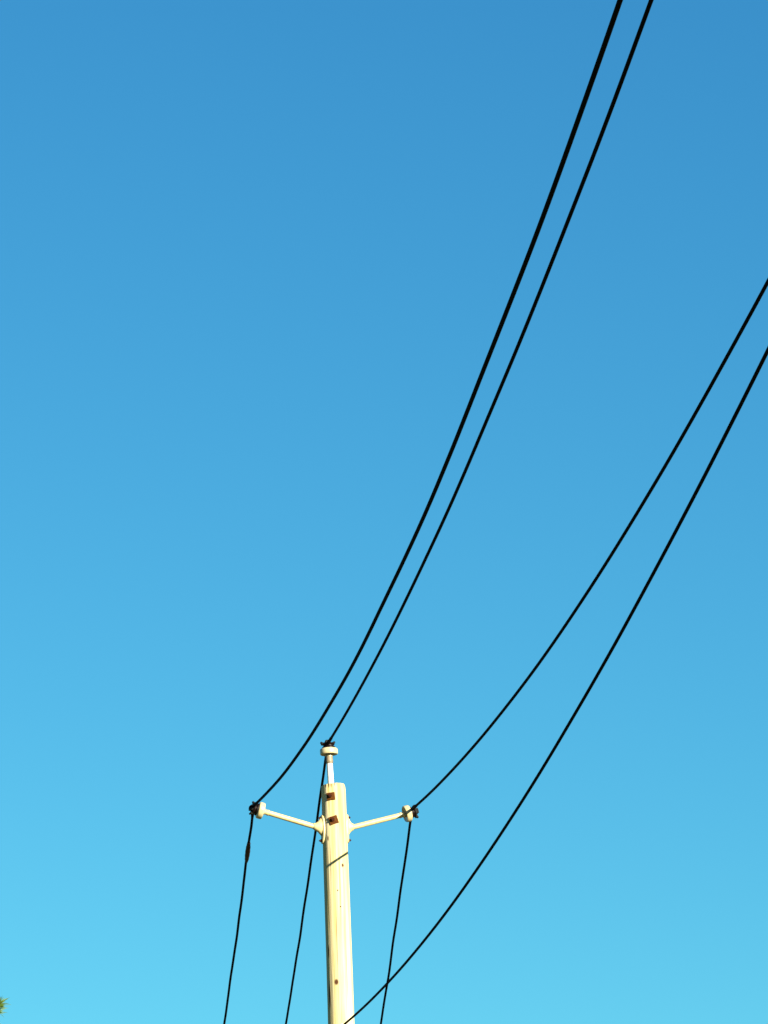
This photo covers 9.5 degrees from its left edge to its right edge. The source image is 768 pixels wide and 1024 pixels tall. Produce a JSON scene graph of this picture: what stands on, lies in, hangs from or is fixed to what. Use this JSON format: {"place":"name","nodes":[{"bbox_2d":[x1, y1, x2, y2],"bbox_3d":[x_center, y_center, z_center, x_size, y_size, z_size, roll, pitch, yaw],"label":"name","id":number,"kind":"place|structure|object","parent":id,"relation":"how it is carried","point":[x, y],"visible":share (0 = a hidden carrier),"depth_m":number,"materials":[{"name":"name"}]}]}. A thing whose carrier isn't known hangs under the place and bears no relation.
{"place":"outdoors","nodes":[
{"label":"outdoors","id":0,"kind":"place"},
{"bbox_2d":[0,0,767,1023],"label":"sky","id":1,"kind":"structure","parent":0,"point":[261,261],"materials":[{"name":"blue"}]},
{"bbox_3d":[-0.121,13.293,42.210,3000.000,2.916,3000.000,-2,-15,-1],"label":"ground","id":2,"kind":"structure","parent":0,"visible":0},
{"bbox_2d":[0,996,9,1015],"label":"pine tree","id":3,"kind":"object","parent":2,"relation":"on","point":[2,1004],"visible":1,"depth_m":32.00,"materials":[{"name":"green plant"}]},
{"bbox_2d":[249,740,418,1023],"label":"utility pole","id":4,"kind":"object","parent":2,"relation":"on","point":[333,826],"visible":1,"depth_m":44.80,"materials":[{"name":"beige concrete"}]},
{"bbox_2d":[223,0,622,1023],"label":"power line","id":5,"kind":"object","parent":4,"relation":"attached to","point":[537,230],"visible":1,"depth_m":27.11,"materials":[{"name":"black metal"}]},
{"bbox_2d":[285,0,653,1023],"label":"power line","id":6,"kind":"object","parent":4,"relation":"attached to","point":[603,128],"visible":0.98,"depth_m":32.61,"materials":[{"name":"black metal"}]},
{"bbox_2d":[343,346,767,1023],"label":"power line","id":7,"kind":"object","parent":4,"relation":"attached to","point":[705,474],"visible":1,"depth_m":28.56,"materials":[{"name":"black metal"}]},
{"bbox_2d":[380,278,767,1023],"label":"power line","id":8,"kind":"object","parent":4,"relation":"attached to","point":[720,368],"visible":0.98,"depth_m":34.23,"materials":[{"name":"black metal"}]}
]}

